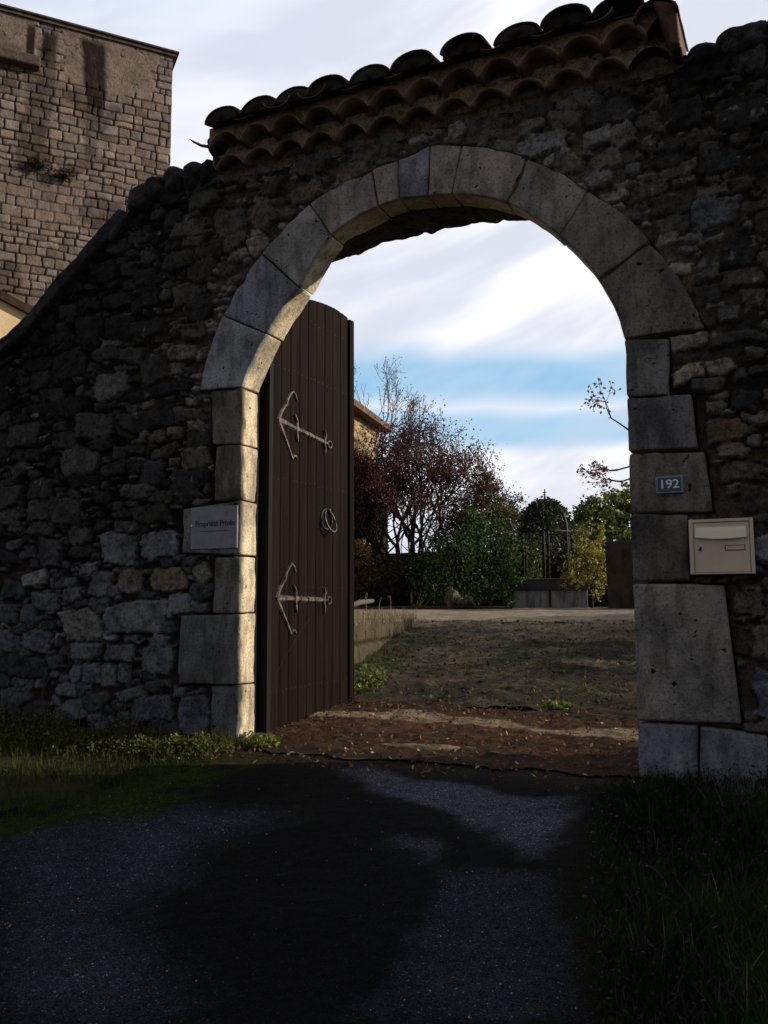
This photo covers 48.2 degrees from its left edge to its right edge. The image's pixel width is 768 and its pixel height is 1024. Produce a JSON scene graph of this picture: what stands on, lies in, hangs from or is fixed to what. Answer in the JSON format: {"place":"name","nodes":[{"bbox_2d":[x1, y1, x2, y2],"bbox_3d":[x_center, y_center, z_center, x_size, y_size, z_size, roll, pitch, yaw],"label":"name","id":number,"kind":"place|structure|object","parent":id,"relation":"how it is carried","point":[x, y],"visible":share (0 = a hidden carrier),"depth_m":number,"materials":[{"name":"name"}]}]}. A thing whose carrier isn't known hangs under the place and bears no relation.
{"place":"outdoors","nodes":[
{"label":"outdoors","id":0,"kind":"place"},
{"bbox_2d":[354,599,373,606],"bbox_3d":[-0.471,1.794,16.697,0.110,0.212,1.115,-3,-7,26],"label":"log","id":1,"kind":"object","parent":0,"point":[360,602],"visible":0.64,"depth_m":16.74,"materials":[{"name":"beige wood"}]},
{"bbox_2d":[0,746,744,1023],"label":"driveway","id":2,"kind":"structure","parent":0,"point":[317,956],"depth_m":3.59,"materials":[{"name":"grey asphalt"}]},
{"bbox_2d":[1,765,592,1021],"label":"grit","id":3,"kind":"object","parent":2,"relation":"on","point":[276,928],"visible":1,"depth_m":3.39,"materials":[{"name":"grey gravel"}]},
{"bbox_2d":[0,622,767,1023],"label":"ground","id":4,"kind":"structure","parent":0,"point":[46,762],"depth_m":5.72,"materials":[{"name":"green plant"}]},
{"bbox_2d":[0,290,32,338],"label":"cream building","id":5,"kind":"structure","parent":4,"relation":"on","point":[14,311],"depth_m":16.72,"materials":[{"name":"paint"}]},
{"bbox_2d":[70,688,81,732],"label":"dead stem","id":6,"kind":"object","parent":4,"relation":"on","point":[79,708],"visible":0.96,"depth_m":6.62,"materials":[{"name":"brown plant"}]},
{"bbox_2d":[0,3,178,306],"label":"stone tower","id":7,"kind":"structure","parent":4,"relation":"on","point":[93,106],"depth_m":23.45,"materials":[{"name":"stone"}]},
{"bbox_2d":[26,154,53,172],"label":"wall plant","id":8,"kind":"object","parent":7,"relation":"attached to","point":[40,163],"depth_m":22.89,"materials":[{"name":"green plant"}]},
{"bbox_2d":[53,162,77,182],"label":"wall plant","id":9,"kind":"object","parent":7,"relation":"attached to","point":[66,172],"depth_m":23.14,"materials":[{"name":"green plant"}]},
{"bbox_2d":[86,659,106,735],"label":"dead stem","id":10,"kind":"object","parent":4,"relation":"on","point":[98,700],"visible":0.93,"depth_m":6.47,"materials":[{"name":"brown plant"}]},
{"bbox_2d":[0,704,240,767],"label":"ground cover","id":11,"kind":"object","parent":4,"relation":"on","point":[175,739],"visible":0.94,"depth_m":6.41,"materials":[{"name":"green plant"}]},
{"bbox_2d":[0,718,250,823],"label":"grass verge","id":12,"kind":"object","parent":4,"relation":"on","point":[35,764],"depth_m":5.79,"materials":[{"name":"green plant"}]},
{"bbox_2d":[123,661,131,725],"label":"dead stem","id":13,"kind":"object","parent":4,"relation":"on","point":[126,696],"visible":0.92,"depth_m":6.54,"materials":[{"name":"brown plant"}]},
{"bbox_2d":[131,670,141,744],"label":"dead stem","id":14,"kind":"object","parent":4,"relation":"on","point":[138,701],"visible":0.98,"depth_m":6.40,"materials":[{"name":"brown plant"}]},
{"bbox_2d":[134,689,148,735],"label":"dead stem","id":15,"kind":"object","parent":4,"relation":"on","point":[137,709],"visible":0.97,"depth_m":6.39,"materials":[{"name":"brown plant"}]},
{"bbox_2d":[354,399,392,581],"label":"stone house","id":16,"kind":"structure","parent":4,"relation":"on","point":[362,410],"depth_m":22.39,"materials":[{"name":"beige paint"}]},
{"bbox_2d":[354,438,388,530],"bbox_3d":[-0.433,-0.911,22.206,0.335,2.645,3.414,-2,-6,16],"label":"red creeper","id":17,"kind":"object","parent":16,"relation":"attached to","point":[357,459],"visible":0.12,"depth_m":21.20,"materials":[{"name":"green plant"}]},
{"bbox_2d":[354,493,389,606],"bbox_3d":[-0.422,1.145,21.987,0.339,3.132,3.427,-2,-6,16],"label":"ivy","id":18,"kind":"object","parent":16,"relation":"attached to","point":[361,537],"visible":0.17,"depth_m":21.41,"materials":[{"name":"green plant"}]},
{"bbox_2d":[0,0,767,795],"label":"gateway wall","id":19,"kind":"structure","parent":4,"relation":"on","point":[176,344],"depth_m":6.37,"materials":[{"name":"stone"}]},
{"bbox_2d":[190,139,207,147],"bbox_3d":[-1.421,-2.829,6.589,0.152,0.085,0.024,0,-6,2],"label":"broken tile hook","id":20,"kind":"object","parent":19,"relation":"on","point":[200,145],"visible":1,"depth_m":6.58,"materials":[{"name":"metal"}]},
{"bbox_2d":[190,505,237,549],"bbox_3d":[-1.274,0.117,6.432,0.418,0.317,0.023,-3,-7,24],"label":"plaque","id":21,"kind":"object","parent":19,"relation":"attached to","point":[215,527],"visible":1,"depth_m":6.42,"materials":[{"name":"grey stone"}]},
{"bbox_2d":[258,299,353,732],"bbox_3d":[-0.576,-0.056,7.185,0.154,3.610,1.317,-4,-7,28],"label":"door","id":22,"kind":"structure","parent":19,"relation":"in","point":[306,659],"depth_m":7.11,"materials":[{"name":"brown wood"}]},
{"bbox_2d":[655,475,683,493],"bbox_3d":[1.702,-0.163,5.120,0.157,0.104,0.033,-3,-7,24],"label":"house number plate","id":23,"kind":"object","parent":19,"relation":"attached to","point":[668,484],"visible":1,"depth_m":5.11,"materials":[{"name":"metal"}]},
{"bbox_2d":[688,517,755,574],"bbox_3d":[1.960,0.202,4.981,0.347,0.318,0.156,-3,-7,24],"label":"mailbox","id":24,"kind":"object","parent":19,"relation":"attached to","point":[719,546],"visible":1,"depth_m":4.93,"materials":[{"name":"beige paint"}]},
{"bbox_2d":[693,521,751,572],"bbox_3d":[1.965,0.208,4.988,0.300,0.288,0.118,-3,-7,24],"label":"door panel","id":25,"kind":"structure","parent":24,"relation":"in","point":[713,557],"depth_m":4.93,"materials":[{"name":"beige paint"}]},
{"bbox_2d":[354,617,413,664],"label":"retaining wall","id":26,"kind":"structure","parent":4,"relation":"on","point":[373,635],"depth_m":10.35,"materials":[{"name":"concrete"}]},
{"bbox_2d":[354,538,416,606],"bbox_3d":[-0.062,1.451,19.683,1.965,1.715,1.429,2,-6,-20],"label":"brown bush","id":27,"kind":"object","parent":4,"relation":"on","point":[377,567],"visible":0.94,"depth_m":19.45,"materials":[{"name":"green plant"}]},
{"bbox_2d":[379,386,408,540],"bbox_3d":[-0.448,-0.314,25.216,1.622,6.486,2.567,3,-7,-29],"label":"thin sapling","id":28,"kind":"object","parent":4,"relation":"on","point":[391,417],"visible":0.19,"depth_m":24.78,"materials":[{"name":"brown plant"}]},
{"bbox_2d":[354,356,455,445],"bbox_3d":[-0.014,-1.203,32.695,4.094,9.949,4.951,2,-6,-19],"label":"birch tree","id":29,"kind":"object","parent":4,"relation":"on","point":[395,390],"visible":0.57,"depth_m":32.29,"materials":[{"name":"brown plant"}]},
{"bbox_2d":[354,605,511,609],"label":"earth kerb","id":30,"kind":"structure","parent":4,"relation":"on","point":[439,607],"depth_m":17.61,"materials":[{"name":"brown soil"}]},
{"bbox_2d":[444,588,460,608],"bbox_3d":[1.410,1.776,17.607,0.310,0.468,0.288,2,-6,-18],"label":"rock","id":31,"kind":"object","parent":30,"relation":"on","point":[451,597],"visible":0.94,"depth_m":17.50,"materials":[{"name":"stone"}]},
{"bbox_2d":[456,597,468,607],"bbox_3d":[1.583,1.837,17.398,0.245,0.211,0.230,-3,-7,24],"label":"rock","id":32,"kind":"object","parent":30,"relation":"on","point":[461,602],"visible":1,"depth_m":17.33,"materials":[{"name":"stone"}]},
{"bbox_2d":[464,595,474,605],"bbox_3d":[1.726,1.822,17.486,0.225,0.268,0.170,-3,-7,24],"label":"rock","id":33,"kind":"object","parent":30,"relation":"on","point":[469,599],"visible":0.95,"depth_m":17.43,"materials":[{"name":"stone"}]},
{"bbox_2d":[354,392,513,606],"bbox_3d":[0.986,-0.293,21.350,4.495,5.497,4.558,4,-7,-33],"label":"red leaved tree","id":34,"kind":"object","parent":4,"relation":"on","point":[378,481],"visible":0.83,"depth_m":20.93,"materials":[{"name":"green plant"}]},
{"bbox_2d":[368,550,521,606],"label":"terrace wall","id":35,"kind":"structure","parent":4,"relation":"on","point":[494,602],"depth_m":21.89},
{"bbox_2d":[397,503,536,605],"bbox_3d":[1.838,0.991,19.190,2.996,2.521,2.763,2,-6,-18],"label":"evergreen shrub","id":36,"kind":"object","parent":4,"relation":"on","point":[490,571],"visible":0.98,"depth_m":18.98,"materials":[{"name":"green plant"}]},
{"bbox_2d":[426,463,522,605],"bbox_3d":[2.207,0.588,20.677,2.338,3.622,2.038,-3,-7,24],"label":"brown shrub","id":37,"kind":"object","parent":4,"relation":"on","point":[508,514],"visible":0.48,"depth_m":20.61,"materials":[{"name":"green plant"}]},
{"bbox_2d":[482,487,555,601],"bbox_3d":[3.264,0.895,22.157,2.211,3.306,2.275,-3,-7,24],"label":"cypress tree","id":38,"kind":"object","parent":4,"relation":"on","point":[533,572],"visible":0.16,"depth_m":22.03,"materials":[{"name":"green plant"}]},
{"bbox_2d":[516,512,598,568],"bbox_3d":[4.860,1.224,23.698,2.600,2.963,2.182,0,-6,-6],"label":"broad bush","id":39,"kind":"object","parent":4,"relation":"on","point":[574,525],"visible":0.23,"depth_m":23.43,"materials":[{"name":"green plant"}]},
{"bbox_2d":[528,550,607,606],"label":"garden wall","id":40,"kind":"structure","parent":4,"relation":"on","point":[554,573],"depth_m":23.09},
{"bbox_2d":[541,517,619,607],"bbox_3d":[4.290,1.122,18.405,1.803,2.052,1.147,-1,-6,3],"label":"yellow shrub","id":41,"kind":"object","parent":4,"relation":"on","point":[590,550],"visible":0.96,"depth_m":18.36,"materials":[{"name":"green plant"}]},
{"bbox_2d":[556,480,634,549],"bbox_3d":[6.808,0.927,24.973,3.900,3.811,2.337,-1,-6,8],"label":"leafy tree","id":42,"kind":"object","parent":4,"relation":"on","point":[617,517],"visible":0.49,"depth_m":24.58,"materials":[{"name":"green plant"}]},
{"bbox_2d":[576,378,629,499],"bbox_3d":[6.968,-0.939,11.947,6.303,4.971,6.657,2,-7,-24],"label":"overhanging tree","id":43,"kind":"object","parent":4,"relation":"on","point":[603,468],"visible":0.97,"depth_m":13.45,"materials":[{"name":"brown plant"}]},
{"bbox_2d":[605,539,647,608],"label":"boundary wall","id":44,"kind":"structure","parent":4,"relation":"on","point":[621,582],"depth_m":17.10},
{"bbox_2d":[538,761,767,1023],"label":"grass verge","id":45,"kind":"object","parent":4,"relation":"on","point":[746,992],"depth_m":3.24,"materials":[{"name":"green plant"}]},
{"bbox_2d":[0,0,767,552],"label":"sky","id":46,"kind":"structure","parent":0,"point":[502,321],"materials":[{"name":"blue"}]},
{"bbox_2d":[238,698,653,776],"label":"threshold paving","id":47,"kind":"structure","parent":0,"point":[401,730],"depth_m":6.12,"materials":[{"name":"soil"}]},
{"bbox_2d":[232,730,280,746],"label":"weed clump","id":48,"kind":"object","parent":47,"relation":"on","point":[260,740],"visible":0.93,"depth_m":6.13,"materials":[{"name":"green plant"}]},
{"bbox_2d":[211,698,645,791],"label":"fallen leaves","id":49,"kind":"object","parent":47,"relation":"on","point":[455,758],"visible":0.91,"depth_m":5.88,"materials":[{"name":"brown plant"}]},
{"bbox_2d":[340,619,636,715],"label":"gravel slope","id":50,"kind":"structure","parent":0,"point":[558,660],"depth_m":9.07,"materials":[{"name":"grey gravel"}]},
{"bbox_2d":[354,660,387,691],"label":"weed clump","id":51,"kind":"object","parent":50,"relation":"on","point":[362,682],"visible":0.75,"depth_m":8.19,"materials":[{"name":"green plant"}]},
{"bbox_2d":[347,619,636,716],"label":"pebbles","id":52,"kind":"object","parent":50,"relation":"on","point":[553,671],"visible":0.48,"depth_m":9.18,"materials":[{"name":"grey stone"}]},
{"bbox_2d":[535,699,574,709],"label":"weed tuft","id":53,"kind":"object","parent":50,"relation":"on","point":[549,704],"visible":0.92,"depth_m":6.89,"materials":[{"name":"green plant"}]},
{"bbox_2d":[354,608,634,621],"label":"courtyard road","id":54,"kind":"structure","parent":0,"point":[542,614],"depth_m":13.99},
{"bbox_2d":[507,489,607,607],"bbox_3d":[3.915,0.886,20.053,2.670,2.887,2.000,-1,-6,6],"label":"well basin","id":55,"kind":"object","parent":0,"point":[545,592],"visible":0.54,"depth_m":19.29,"materials":[{"name":"concrete"}]},
{"bbox_2d":[516,494,578,564],"bbox_3d":[3.804,0.413,20.183,1.419,1.684,1.431,-3,-7,24],"label":"climbing ivy","id":56,"kind":"object","parent":55,"relation":"attached to","point":[534,513],"visible":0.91,"depth_m":19.92,"materials":[{"name":"green plant"}]},
{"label":"bank","id":57,"kind":"structure","parent":0,"visible":0},
{"bbox_2d":[354,607,419,624],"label":"dry grass","id":58,"kind":"structure","parent":57,"relation":"on","point":[368,614],"depth_m":11.84,"materials":[{"name":"plant"}]}
]}

